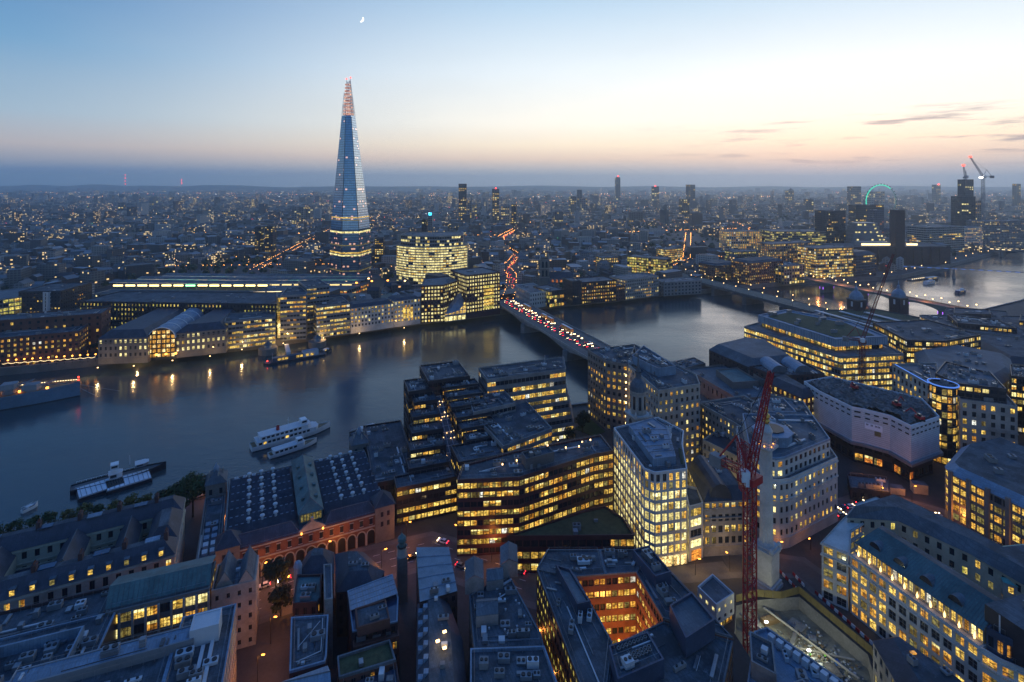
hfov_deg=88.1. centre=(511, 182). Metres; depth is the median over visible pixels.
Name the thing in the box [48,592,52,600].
window
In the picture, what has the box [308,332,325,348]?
kiosk
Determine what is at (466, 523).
window
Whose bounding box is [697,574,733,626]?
site office
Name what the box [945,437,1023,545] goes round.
pier office
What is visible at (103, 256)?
brick house
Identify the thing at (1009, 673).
window
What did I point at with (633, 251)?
flat roofed building
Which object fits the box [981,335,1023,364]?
stone terrace
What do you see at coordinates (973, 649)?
window
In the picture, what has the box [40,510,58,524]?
tree
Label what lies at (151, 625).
window
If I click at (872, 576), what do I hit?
window
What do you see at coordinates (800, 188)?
hills
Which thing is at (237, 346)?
window
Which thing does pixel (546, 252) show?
flat roofed building
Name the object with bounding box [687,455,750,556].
stone office
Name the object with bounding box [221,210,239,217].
skyline tower
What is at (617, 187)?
skyline tower
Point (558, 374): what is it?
window
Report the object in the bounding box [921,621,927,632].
window
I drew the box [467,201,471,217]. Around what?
skyline tower
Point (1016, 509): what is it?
window
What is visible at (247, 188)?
hills
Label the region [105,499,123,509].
tree
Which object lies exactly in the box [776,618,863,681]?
rubble
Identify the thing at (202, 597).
window
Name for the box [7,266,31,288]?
flat roofed building
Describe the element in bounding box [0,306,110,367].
brick block
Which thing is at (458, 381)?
window
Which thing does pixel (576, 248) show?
flat roofed building
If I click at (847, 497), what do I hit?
pavement
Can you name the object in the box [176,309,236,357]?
wharf pavilion
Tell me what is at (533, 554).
window
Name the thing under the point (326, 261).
flat roofed building
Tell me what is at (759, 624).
footing
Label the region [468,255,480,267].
flat roofed building
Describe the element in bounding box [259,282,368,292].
station hall
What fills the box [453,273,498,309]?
window
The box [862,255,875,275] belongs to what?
window
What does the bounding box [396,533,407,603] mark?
cupola turret
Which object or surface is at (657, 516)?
window
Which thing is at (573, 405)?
river wall
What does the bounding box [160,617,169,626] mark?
window
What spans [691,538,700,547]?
window
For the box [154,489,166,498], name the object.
tree
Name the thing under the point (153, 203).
skyline tower
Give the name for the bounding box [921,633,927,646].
window
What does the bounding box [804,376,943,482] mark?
sheeted building
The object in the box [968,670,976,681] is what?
window
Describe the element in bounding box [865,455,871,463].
window
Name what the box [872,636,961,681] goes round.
slate block
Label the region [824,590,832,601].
window
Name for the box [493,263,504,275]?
flat roofed building
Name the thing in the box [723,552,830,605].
pavement
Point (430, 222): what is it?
skyline tower
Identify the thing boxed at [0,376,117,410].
warship
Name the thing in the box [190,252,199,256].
brick house
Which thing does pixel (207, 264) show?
distant trees
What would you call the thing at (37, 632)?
terraced office
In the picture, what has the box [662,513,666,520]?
window
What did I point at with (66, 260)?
brick house
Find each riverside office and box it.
[563,277,581,304]
[575,276,615,303]
[609,272,658,299]
[756,240,814,262]
[776,261,804,284]
[798,244,852,278]
[853,249,875,276]
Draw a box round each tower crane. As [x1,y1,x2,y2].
[709,370,773,653]
[842,254,894,383]
[962,164,968,178]
[969,156,993,219]
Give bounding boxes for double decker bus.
[547,316,553,322]
[566,326,573,332]
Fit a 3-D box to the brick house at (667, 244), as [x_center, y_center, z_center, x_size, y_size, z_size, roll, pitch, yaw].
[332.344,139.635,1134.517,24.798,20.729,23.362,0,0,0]
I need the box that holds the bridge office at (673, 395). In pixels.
[588,343,700,462]
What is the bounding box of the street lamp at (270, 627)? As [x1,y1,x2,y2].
[270,616,276,643]
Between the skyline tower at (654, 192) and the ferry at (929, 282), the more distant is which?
the skyline tower at (654, 192)
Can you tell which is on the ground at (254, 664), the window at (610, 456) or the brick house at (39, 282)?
the brick house at (39, 282)
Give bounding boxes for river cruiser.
[249,416,329,452]
[267,436,316,459]
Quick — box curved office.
[396,232,467,284]
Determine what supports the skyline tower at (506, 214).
on the ground at (254, 664)
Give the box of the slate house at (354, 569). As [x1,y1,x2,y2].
[335,551,384,636]
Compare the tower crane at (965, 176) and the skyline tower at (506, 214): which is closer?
the tower crane at (965, 176)
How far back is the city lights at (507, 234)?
1313.64 m
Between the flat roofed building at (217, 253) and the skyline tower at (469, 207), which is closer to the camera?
the flat roofed building at (217, 253)
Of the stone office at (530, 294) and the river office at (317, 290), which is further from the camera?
the stone office at (530, 294)
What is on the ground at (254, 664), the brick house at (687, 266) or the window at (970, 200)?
the brick house at (687, 266)
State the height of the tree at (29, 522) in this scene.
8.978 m
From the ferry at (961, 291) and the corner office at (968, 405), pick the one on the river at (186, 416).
the ferry at (961, 291)
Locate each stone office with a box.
[515,283,545,307]
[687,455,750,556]
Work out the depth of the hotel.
1114.52 m
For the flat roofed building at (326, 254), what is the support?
on the ground at (254, 664)
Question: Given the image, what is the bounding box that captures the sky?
[0,0,1023,186]
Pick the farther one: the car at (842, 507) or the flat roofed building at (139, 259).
the flat roofed building at (139, 259)
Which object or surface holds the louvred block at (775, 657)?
on the ground at (254, 664)
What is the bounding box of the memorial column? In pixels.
[749,407,782,590]
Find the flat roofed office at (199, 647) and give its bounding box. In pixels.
[9,602,236,681]
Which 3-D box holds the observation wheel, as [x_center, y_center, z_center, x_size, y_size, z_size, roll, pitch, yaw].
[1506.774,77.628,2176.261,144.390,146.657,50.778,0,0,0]
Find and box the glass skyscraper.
[329,77,371,281]
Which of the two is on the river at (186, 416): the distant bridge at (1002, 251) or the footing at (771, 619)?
the distant bridge at (1002, 251)
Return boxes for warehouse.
[616,284,624,300]
[659,277,700,295]
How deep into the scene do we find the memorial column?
195.09 m
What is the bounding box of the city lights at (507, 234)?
[2,192,988,294]
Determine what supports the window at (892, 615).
in the mansard building at (928, 583)
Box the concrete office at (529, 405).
[471,355,575,452]
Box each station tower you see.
[846,283,866,310]
[888,280,908,314]
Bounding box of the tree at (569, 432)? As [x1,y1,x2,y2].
[563,426,575,438]
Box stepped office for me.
[363,360,507,524]
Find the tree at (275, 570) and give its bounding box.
[261,557,290,588]
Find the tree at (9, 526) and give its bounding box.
[3,517,23,531]
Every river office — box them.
[224,286,307,349]
[298,279,328,333]
[313,296,349,337]
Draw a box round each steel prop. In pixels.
[763,607,859,679]
[794,646,854,660]
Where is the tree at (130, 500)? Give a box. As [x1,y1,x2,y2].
[122,492,138,505]
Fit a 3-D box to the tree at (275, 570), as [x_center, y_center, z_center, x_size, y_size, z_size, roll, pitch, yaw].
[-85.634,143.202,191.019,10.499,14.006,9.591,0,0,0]
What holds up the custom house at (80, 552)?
on the ground at (254, 664)
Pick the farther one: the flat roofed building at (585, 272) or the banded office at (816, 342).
the flat roofed building at (585, 272)
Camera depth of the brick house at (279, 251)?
1097.16 m
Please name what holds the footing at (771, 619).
in the pit
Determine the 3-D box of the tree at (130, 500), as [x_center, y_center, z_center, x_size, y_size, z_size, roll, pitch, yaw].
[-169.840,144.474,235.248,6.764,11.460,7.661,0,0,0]
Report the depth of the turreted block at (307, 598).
169.43 m
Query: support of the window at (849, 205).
in the office block at (857, 212)
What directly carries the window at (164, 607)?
in the teal roofed office at (154, 599)
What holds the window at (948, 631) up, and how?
in the mansard building at (928, 583)
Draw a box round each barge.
[76,477,123,502]
[106,469,151,495]
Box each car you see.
[259,581,270,589]
[407,553,415,560]
[437,537,448,544]
[455,561,464,569]
[518,569,525,574]
[838,504,846,509]
[838,512,846,516]
[846,503,854,508]
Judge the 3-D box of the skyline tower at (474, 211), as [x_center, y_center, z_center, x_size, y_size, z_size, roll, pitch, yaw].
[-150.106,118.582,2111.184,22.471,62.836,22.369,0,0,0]
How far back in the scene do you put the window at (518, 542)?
203.34 m
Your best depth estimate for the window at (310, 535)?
209.24 m
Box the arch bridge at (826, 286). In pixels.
[797,276,966,314]
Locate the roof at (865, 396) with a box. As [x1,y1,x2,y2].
[811,377,932,422]
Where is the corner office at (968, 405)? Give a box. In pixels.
[892,361,1018,464]
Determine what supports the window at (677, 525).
in the lit office at (650, 486)
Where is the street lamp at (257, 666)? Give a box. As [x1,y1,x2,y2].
[257,654,264,681]
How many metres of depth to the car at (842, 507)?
242.63 m
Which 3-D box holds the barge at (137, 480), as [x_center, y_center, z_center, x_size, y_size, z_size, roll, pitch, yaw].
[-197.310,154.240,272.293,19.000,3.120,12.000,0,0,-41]
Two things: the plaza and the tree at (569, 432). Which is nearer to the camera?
the plaza
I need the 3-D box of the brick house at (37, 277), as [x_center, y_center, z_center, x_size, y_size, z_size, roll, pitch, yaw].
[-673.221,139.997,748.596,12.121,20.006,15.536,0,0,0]
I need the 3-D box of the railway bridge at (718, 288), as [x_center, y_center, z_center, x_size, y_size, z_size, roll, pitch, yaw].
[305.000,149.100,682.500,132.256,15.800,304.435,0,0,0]
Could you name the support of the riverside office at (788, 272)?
on the ground at (254, 664)
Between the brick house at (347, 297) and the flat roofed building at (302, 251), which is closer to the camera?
the brick house at (347, 297)
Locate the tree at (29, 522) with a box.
[24,514,40,528]
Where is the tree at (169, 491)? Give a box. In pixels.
[162,482,187,499]
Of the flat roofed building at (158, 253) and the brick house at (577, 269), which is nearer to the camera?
the brick house at (577, 269)
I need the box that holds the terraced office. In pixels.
[0,586,115,681]
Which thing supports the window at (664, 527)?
in the lit office at (650, 486)
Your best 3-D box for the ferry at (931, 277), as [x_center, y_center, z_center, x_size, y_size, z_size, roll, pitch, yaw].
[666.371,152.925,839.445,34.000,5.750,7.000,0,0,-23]
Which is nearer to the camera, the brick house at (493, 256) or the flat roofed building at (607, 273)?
the flat roofed building at (607, 273)
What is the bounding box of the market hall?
[214,449,395,576]
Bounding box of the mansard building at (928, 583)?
[820,494,1023,681]
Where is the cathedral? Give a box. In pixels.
[539,253,572,284]
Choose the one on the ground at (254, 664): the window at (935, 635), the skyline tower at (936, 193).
the skyline tower at (936, 193)
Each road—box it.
[259,536,536,617]
[722,556,821,594]
[838,500,944,516]
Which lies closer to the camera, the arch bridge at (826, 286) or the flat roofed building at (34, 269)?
the arch bridge at (826, 286)
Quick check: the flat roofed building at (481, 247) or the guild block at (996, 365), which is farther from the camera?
the flat roofed building at (481, 247)
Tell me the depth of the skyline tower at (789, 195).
3304.75 m
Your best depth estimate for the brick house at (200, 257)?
973.08 m
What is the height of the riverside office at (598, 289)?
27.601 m
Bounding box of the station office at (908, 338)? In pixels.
[873,319,980,362]
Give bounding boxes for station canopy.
[109,273,370,289]
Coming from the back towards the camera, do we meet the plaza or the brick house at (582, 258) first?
the brick house at (582, 258)
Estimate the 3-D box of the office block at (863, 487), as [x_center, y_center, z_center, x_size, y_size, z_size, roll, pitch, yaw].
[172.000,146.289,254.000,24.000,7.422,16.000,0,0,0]
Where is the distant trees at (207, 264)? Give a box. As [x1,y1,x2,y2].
[0,196,1023,289]
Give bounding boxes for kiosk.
[258,340,277,355]
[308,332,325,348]
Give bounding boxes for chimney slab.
[323,563,332,668]
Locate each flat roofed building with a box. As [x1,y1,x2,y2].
[0,254,20,260]
[0,265,11,274]
[4,254,28,265]
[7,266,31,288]
[28,261,43,265]
[29,257,36,262]
[32,266,36,273]
[37,261,65,279]
[42,249,63,260]
[43,281,61,284]
[44,256,67,262]
[72,267,90,272]
[74,253,100,267]
[80,268,104,288]
[101,260,110,266]
[107,247,124,259]
[110,254,129,263]
[119,259,133,264]
[123,263,152,279]
[124,255,141,259]
[125,250,138,255]
[130,260,162,271]
[134,257,148,262]
[148,251,167,259]
[157,266,174,273]
[174,252,191,263]
[178,262,186,268]
[190,257,197,266]
[206,250,234,262]
[220,254,229,263]
[226,247,244,260]
[259,252,270,259]
[271,267,284,273]
[278,269,290,273]
[282,250,295,260]
[283,257,311,267]
[286,259,314,273]
[297,249,307,254]
[312,256,320,265]
[316,252,329,257]
[323,258,329,265]
[329,288,339,294]
[355,294,371,300]
[371,249,373,261]
[371,268,379,273]
[373,262,384,270]
[382,255,395,262]
[385,240,392,245]
[385,261,393,271]
[386,246,395,254]
[391,281,410,292]
[400,290,420,311]
[411,284,421,288]
[425,272,448,277]
[468,241,477,255]
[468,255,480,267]
[473,264,491,268]
[478,245,488,254]
[480,249,489,261]
[482,261,505,272]
[487,248,503,259]
[490,239,503,244]
[491,244,508,251]
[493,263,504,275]
[522,274,536,283]
[529,257,547,269]
[530,252,541,257]
[542,250,557,256]
[549,256,565,270]
[556,250,569,258]
[556,254,565,257]
[566,264,582,276]
[573,246,579,251]
[573,273,579,277]
[576,260,589,269]
[583,268,592,275]
[585,255,595,263]
[588,246,596,250]
[594,251,619,256]
[601,271,614,276]
[602,245,611,249]
[606,250,622,253]
[613,264,631,274]
[618,254,627,263]
[628,249,641,255]
[629,242,641,250]
[656,269,681,277]
[685,270,696,273]
[687,246,707,257]
[688,274,702,276]
[696,254,718,265]
[716,250,724,258]
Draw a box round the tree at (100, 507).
[87,503,104,513]
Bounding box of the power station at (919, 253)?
[821,210,949,264]
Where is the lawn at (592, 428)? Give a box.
[575,420,604,435]
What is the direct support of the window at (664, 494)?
in the lit office at (650, 486)
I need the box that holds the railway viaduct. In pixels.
[340,285,561,298]
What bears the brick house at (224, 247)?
on the ground at (254, 664)
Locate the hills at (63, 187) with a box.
[0,184,293,188]
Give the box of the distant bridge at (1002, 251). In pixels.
[964,245,1023,256]
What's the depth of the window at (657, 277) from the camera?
695.16 m
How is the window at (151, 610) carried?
in the teal roofed office at (154, 599)
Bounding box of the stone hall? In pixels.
[686,364,775,400]
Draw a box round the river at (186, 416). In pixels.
[0,248,1023,529]
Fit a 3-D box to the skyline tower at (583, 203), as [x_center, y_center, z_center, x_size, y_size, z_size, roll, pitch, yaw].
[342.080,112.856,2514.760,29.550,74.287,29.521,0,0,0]
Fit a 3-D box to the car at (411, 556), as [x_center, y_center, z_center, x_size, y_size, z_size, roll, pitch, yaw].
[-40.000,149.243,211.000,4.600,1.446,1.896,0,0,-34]
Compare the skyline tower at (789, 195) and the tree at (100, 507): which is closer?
the tree at (100, 507)
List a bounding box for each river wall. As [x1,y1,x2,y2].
[0,251,999,375]
[2,299,1023,533]
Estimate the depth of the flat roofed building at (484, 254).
990.98 m
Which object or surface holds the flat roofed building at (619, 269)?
on the ground at (254, 664)
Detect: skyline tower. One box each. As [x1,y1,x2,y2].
[118,202,125,210]
[149,201,157,207]
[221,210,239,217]
[255,227,263,254]
[265,226,275,257]
[292,207,299,223]
[300,207,305,222]
[306,207,312,220]
[375,237,384,262]
[422,219,427,231]
[428,213,432,231]
[459,184,466,219]
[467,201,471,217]
[472,204,476,219]
[492,188,498,222]
[501,206,510,224]
[511,204,516,224]
[553,211,562,221]
[569,196,575,213]
[577,190,581,206]
[580,198,586,210]
[615,176,619,200]
[628,211,642,223]
[651,186,658,202]
[679,199,688,217]
[686,185,694,208]
[785,188,793,203]
[804,199,813,212]
[847,186,860,207]
[867,191,884,206]
[932,184,940,202]
[1012,184,1020,205]
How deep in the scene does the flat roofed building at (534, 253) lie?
1016.88 m
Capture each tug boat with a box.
[319,347,331,351]
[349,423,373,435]
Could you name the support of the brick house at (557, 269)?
on the ground at (254, 664)
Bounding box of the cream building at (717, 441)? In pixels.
[702,430,737,478]
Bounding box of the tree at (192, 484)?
[171,471,206,516]
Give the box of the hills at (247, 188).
[0,185,594,190]
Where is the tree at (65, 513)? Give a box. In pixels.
[59,508,75,520]
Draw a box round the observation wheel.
[865,184,896,209]
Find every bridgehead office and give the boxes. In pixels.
[421,276,456,322]
[450,267,499,318]
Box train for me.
[253,290,283,291]
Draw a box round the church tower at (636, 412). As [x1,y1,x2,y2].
[624,353,651,423]
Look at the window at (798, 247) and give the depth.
833.43 m
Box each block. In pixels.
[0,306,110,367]
[18,282,91,312]
[79,291,276,336]
[95,289,252,296]
[211,545,258,649]
[289,613,328,678]
[293,574,321,616]
[337,639,395,681]
[347,574,398,651]
[353,628,398,674]
[354,663,398,681]
[416,595,465,681]
[465,541,543,666]
[470,645,556,681]
[596,255,617,268]
[656,246,682,261]
[673,357,705,368]
[698,260,730,280]
[700,394,753,452]
[709,337,790,373]
[725,249,755,259]
[731,256,782,284]
[747,627,842,681]
[749,356,824,384]
[751,394,811,414]
[759,229,825,244]
[770,374,813,414]
[808,308,823,315]
[815,210,845,242]
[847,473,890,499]
[848,204,883,224]
[867,209,883,235]
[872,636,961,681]
[907,225,963,252]
[914,345,1011,396]
[943,307,1008,319]
[964,226,982,248]
[966,219,1023,247]
[1000,314,1023,325]
[1001,544,1023,598]
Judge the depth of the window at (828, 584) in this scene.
189.26 m
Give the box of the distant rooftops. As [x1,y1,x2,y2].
[0,187,1023,259]
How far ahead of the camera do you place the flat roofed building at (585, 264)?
890.99 m
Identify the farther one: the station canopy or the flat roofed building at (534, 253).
the flat roofed building at (534, 253)
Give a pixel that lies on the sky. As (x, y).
(449, 93)
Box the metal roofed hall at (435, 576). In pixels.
[416,547,456,623]
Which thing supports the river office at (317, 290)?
on the ground at (254, 664)
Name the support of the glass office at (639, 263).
on the ground at (254, 664)
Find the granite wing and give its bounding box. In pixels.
[507,506,633,572]
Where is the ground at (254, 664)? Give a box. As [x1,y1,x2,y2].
[0,190,1023,681]
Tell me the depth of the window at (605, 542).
203.69 m
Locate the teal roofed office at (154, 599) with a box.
[105,555,215,642]
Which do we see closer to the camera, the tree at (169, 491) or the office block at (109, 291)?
the tree at (169, 491)
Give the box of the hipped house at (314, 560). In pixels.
[293,548,333,616]
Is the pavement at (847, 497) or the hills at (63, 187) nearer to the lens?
the pavement at (847, 497)
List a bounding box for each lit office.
[614,415,686,566]
[687,485,702,561]
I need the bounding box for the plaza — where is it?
[668,561,734,582]
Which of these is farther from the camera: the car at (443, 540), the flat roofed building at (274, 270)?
the flat roofed building at (274, 270)
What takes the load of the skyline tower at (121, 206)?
on the ground at (254, 664)
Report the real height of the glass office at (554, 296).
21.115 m
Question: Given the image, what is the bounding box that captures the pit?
[734,597,872,681]
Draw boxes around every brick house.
[0,275,6,284]
[13,279,34,287]
[29,273,42,280]
[30,284,43,287]
[35,281,46,283]
[54,272,76,278]
[58,274,78,282]
[62,258,73,263]
[66,264,73,271]
[67,252,82,257]
[88,281,94,293]
[97,254,106,258]
[98,267,112,273]
[105,272,114,284]
[113,268,117,277]
[118,266,122,278]
[138,249,150,255]
[152,254,164,260]
[164,259,174,266]
[168,248,179,259]
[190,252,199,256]
[193,255,204,263]
[203,247,214,252]
[205,253,214,263]
[216,245,227,250]
[248,255,263,262]
[276,249,282,254]
[301,255,312,257]
[304,252,313,255]
[315,265,328,273]
[319,247,329,251]
[329,295,350,301]
[367,287,380,298]
[381,267,388,278]
[381,286,390,293]
[384,282,394,288]
[400,277,412,284]
[489,252,497,261]
[500,282,506,289]
[504,250,512,258]
[509,243,520,250]
[512,246,518,252]
[518,256,527,262]
[518,269,527,279]
[519,250,528,257]
[522,262,537,270]
[524,268,537,280]
[525,244,533,249]
[543,244,550,249]
[548,282,558,287]
[553,267,561,271]
[570,250,576,258]
[574,267,581,276]
[579,256,587,260]
[581,251,592,256]
[582,242,591,249]
[587,270,597,276]
[597,260,609,273]
[600,265,612,274]
[619,248,627,253]
[621,258,626,264]
[652,247,657,255]
[662,242,671,246]
[678,262,694,272]
[683,259,695,264]
[705,249,715,254]
[727,254,738,260]
[879,261,887,271]
[882,256,889,262]
[886,262,896,271]
[896,256,903,269]
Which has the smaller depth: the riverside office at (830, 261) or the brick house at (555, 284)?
the brick house at (555, 284)
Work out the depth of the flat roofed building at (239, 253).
1015.35 m
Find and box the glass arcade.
[149,308,203,359]
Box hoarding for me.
[736,586,872,657]
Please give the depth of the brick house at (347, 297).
604.17 m
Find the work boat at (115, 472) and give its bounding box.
[70,459,165,495]
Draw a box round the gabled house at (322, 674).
[282,665,330,681]
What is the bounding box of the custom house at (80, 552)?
[0,492,185,611]
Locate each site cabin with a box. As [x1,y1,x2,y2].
[890,484,904,495]
[910,480,927,494]
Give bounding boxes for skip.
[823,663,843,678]
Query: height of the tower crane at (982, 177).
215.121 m
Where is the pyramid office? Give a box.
[844,222,886,242]
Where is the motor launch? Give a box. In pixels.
[20,501,37,513]
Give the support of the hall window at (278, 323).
in the atrium hall at (278, 294)
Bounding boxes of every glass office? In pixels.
[0,287,30,313]
[533,284,563,307]
[627,254,671,273]
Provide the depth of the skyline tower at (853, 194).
2699.88 m
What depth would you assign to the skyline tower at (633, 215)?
1898.00 m
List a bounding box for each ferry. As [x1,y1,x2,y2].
[923,276,938,280]
[923,279,934,284]
[954,288,965,293]
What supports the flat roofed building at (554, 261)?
on the ground at (254, 664)
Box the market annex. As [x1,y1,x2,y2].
[196,493,225,560]
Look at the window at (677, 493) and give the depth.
207.71 m
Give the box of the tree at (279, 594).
[268,583,293,615]
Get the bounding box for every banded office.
[744,309,903,390]
[919,314,1023,337]
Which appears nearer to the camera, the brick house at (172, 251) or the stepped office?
the stepped office
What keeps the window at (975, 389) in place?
in the corner office at (968, 405)
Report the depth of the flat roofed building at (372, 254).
999.26 m
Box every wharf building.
[350,298,393,333]
[387,293,419,326]
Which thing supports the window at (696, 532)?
in the lit office at (694, 525)
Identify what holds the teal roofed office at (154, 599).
on the ground at (254, 664)
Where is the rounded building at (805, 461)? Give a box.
[736,412,838,548]
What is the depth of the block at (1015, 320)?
505.14 m
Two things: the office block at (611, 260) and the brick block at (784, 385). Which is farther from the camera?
the office block at (611, 260)
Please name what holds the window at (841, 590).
in the mansard building at (928, 583)
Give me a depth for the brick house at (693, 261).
891.08 m
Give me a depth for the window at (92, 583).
174.78 m
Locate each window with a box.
[0,298,20,313]
[1,328,87,366]
[4,603,9,610]
[19,599,24,606]
[20,286,86,312]
[34,596,38,603]
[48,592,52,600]
[62,588,66,597]
[76,584,80,593]
[80,303,259,328]
[90,580,94,589]
[103,577,107,585]
[121,611,130,621]
[121,626,130,636]
[134,608,143,618]
[134,623,143,633]
[147,605,156,615]
[147,620,156,630]
[160,602,169,612]
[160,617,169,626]
[173,599,182,608]
[173,613,182,623]
[186,596,194,605]
[198,593,206,602]
[228,296,305,348]
[278,323,279,337]
[309,533,312,541]
[397,236,466,280]
[397,376,489,522]
[403,308,405,317]
[435,282,456,320]
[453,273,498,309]
[464,483,469,487]
[464,493,469,497]
[464,502,469,506]
[464,521,469,525]
[464,530,469,534]
[464,549,469,553]
[471,483,476,487]
[471,492,476,497]
[471,502,476,506]
[471,511,476,515]
[471,520,476,525]
[471,530,476,534]
[471,539,476,543]
[480,372,572,446]
[496,454,612,551]
[515,540,521,546]
[523,540,529,546]
[523,552,529,557]
[523,564,529,569]
[531,540,537,546]
[531,552,537,557]
[531,564,537,569]
[539,540,545,546]
[539,552,544,557]
[539,576,661,681]
[547,540,553,546]
[555,540,561,546]
[563,540,569,545]
[571,540,577,545]
[579,540,585,545]
[587,540,593,545]
[589,354,697,461]
[595,540,601,545]
[599,281,614,301]
[603,540,609,545]
[611,540,617,545]
[615,435,685,553]
[619,540,625,545]
[627,257,669,268]
[627,540,632,545]
[641,277,657,296]
[656,514,659,521]
[656,525,659,532]
[662,492,666,499]
[662,503,666,509]
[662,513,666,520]
[662,524,666,531]
[662,535,666,542]
[666,556,671,566]
[669,491,672,498]
[674,555,678,564]
[675,490,679,497]
[675,501,679,508]
[675,512,679,518]
[675,522,679,529]
[681,554,685,563]
[691,507,700,515]
[691,518,700,526]
[691,528,700,536]
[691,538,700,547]
[703,409,713,438]
[722,232,760,249]
[732,261,782,284]
[744,328,902,389]
[757,463,835,534]
[761,230,825,244]
[773,243,812,261]
[798,247,852,277]
[815,211,844,242]
[824,546,832,555]
[824,557,832,566]
[824,568,832,578]
[824,579,832,589]
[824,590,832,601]
[836,442,840,450]
[837,551,845,560]
[837,562,845,572]
[837,573,845,583]
[837,585,845,595]
[837,596,845,607]
[842,446,846,454]
[847,187,860,206]
[849,205,883,221]
[850,520,1020,657]
[855,453,862,460]
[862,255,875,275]
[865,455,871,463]
[870,572,875,580]
[873,324,979,351]
[874,458,881,466]
[879,590,885,600]
[880,579,885,588]
[884,461,891,469]
[889,585,895,595]
[889,597,895,608]
[889,609,895,621]
[894,368,1014,446]
[894,464,899,473]
[899,592,905,602]
[899,604,905,615]
[899,616,905,628]
[902,469,908,478]
[907,227,963,251]
[910,600,916,611]
[910,613,916,624]
[910,625,916,637]
[910,638,916,648]
[921,608,927,619]
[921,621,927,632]
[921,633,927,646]
[921,647,927,656]
[932,616,939,627]
[932,629,939,641]
[932,642,939,655]
[932,655,939,664]
[944,625,951,636]
[944,638,951,650]
[944,651,951,664]
[946,470,1023,544]
[951,180,980,225]
[956,634,963,645]
[956,647,963,659]
[956,660,963,674]
[965,228,982,248]
[967,221,1021,246]
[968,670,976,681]
[969,643,976,655]
[969,656,976,669]
[983,655,996,670]
[983,672,996,681]
[994,496,1001,504]
[1003,667,1013,678]
[1008,587,1013,593]
[1013,505,1019,513]
[1013,515,1019,523]
[1013,525,1019,533]
[1018,673,1023,681]
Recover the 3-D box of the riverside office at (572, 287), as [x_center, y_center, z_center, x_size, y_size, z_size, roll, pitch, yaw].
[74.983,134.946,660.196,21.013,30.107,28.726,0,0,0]
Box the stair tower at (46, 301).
[43,292,50,310]
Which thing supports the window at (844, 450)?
in the sheeted building at (894, 443)
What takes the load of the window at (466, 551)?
in the granite office at (501, 497)
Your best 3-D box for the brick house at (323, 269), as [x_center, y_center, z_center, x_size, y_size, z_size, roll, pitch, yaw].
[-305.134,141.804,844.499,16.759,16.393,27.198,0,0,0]
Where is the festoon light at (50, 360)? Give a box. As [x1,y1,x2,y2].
[6,357,89,363]
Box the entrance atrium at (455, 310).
[445,292,465,321]
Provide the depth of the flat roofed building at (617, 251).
990.27 m
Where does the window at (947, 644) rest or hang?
in the mansard building at (928, 583)
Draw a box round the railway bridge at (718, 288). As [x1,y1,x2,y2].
[682,272,830,312]
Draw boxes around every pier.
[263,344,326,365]
[907,276,929,280]
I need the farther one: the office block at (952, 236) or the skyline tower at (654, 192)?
the skyline tower at (654, 192)
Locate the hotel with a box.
[719,230,761,250]
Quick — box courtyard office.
[537,545,732,681]
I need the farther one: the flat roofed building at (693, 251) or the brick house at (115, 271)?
the flat roofed building at (693, 251)
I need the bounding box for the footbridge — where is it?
[901,266,1023,278]
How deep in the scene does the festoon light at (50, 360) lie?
434.39 m
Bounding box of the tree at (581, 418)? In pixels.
[574,410,591,432]
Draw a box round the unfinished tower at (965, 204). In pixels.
[951,179,980,225]
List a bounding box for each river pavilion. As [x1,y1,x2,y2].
[204,462,227,502]
[348,427,368,452]
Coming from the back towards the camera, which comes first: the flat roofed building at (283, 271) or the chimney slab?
the flat roofed building at (283, 271)
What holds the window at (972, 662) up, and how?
in the mansard building at (928, 583)
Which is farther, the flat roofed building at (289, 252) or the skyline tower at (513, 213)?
the skyline tower at (513, 213)
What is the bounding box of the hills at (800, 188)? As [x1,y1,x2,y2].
[484,186,1023,189]
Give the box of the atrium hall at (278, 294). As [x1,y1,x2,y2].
[276,292,282,337]
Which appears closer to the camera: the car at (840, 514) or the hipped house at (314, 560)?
the hipped house at (314, 560)
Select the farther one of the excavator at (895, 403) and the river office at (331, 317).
the river office at (331, 317)
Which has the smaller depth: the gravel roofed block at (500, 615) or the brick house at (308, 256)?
the gravel roofed block at (500, 615)
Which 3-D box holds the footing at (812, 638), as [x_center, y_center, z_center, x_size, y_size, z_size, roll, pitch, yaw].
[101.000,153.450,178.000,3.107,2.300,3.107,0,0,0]
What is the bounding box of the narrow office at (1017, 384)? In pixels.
[1010,363,1023,433]
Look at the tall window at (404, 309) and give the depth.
552.48 m
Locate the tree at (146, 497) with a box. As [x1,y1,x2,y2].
[135,492,152,503]
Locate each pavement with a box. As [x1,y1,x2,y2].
[258,531,536,624]
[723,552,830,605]
[838,494,944,514]
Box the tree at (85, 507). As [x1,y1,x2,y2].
[74,502,92,516]
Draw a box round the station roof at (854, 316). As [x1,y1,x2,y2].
[814,309,918,329]
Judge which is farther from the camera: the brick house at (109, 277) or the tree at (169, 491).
the brick house at (109, 277)
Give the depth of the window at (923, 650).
161.65 m
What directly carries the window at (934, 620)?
in the mansard building at (928, 583)
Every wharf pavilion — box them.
[97,308,183,363]
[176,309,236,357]
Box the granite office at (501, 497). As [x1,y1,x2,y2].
[457,434,612,556]
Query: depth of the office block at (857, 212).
1348.11 m
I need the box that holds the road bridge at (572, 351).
[500,298,708,401]
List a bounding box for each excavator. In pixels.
[849,382,858,389]
[891,396,905,407]
[903,407,925,421]
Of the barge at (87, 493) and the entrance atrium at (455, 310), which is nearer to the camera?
the barge at (87, 493)
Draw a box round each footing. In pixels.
[744,620,762,629]
[760,613,781,626]
[783,626,798,645]
[786,617,806,633]
[808,634,816,645]

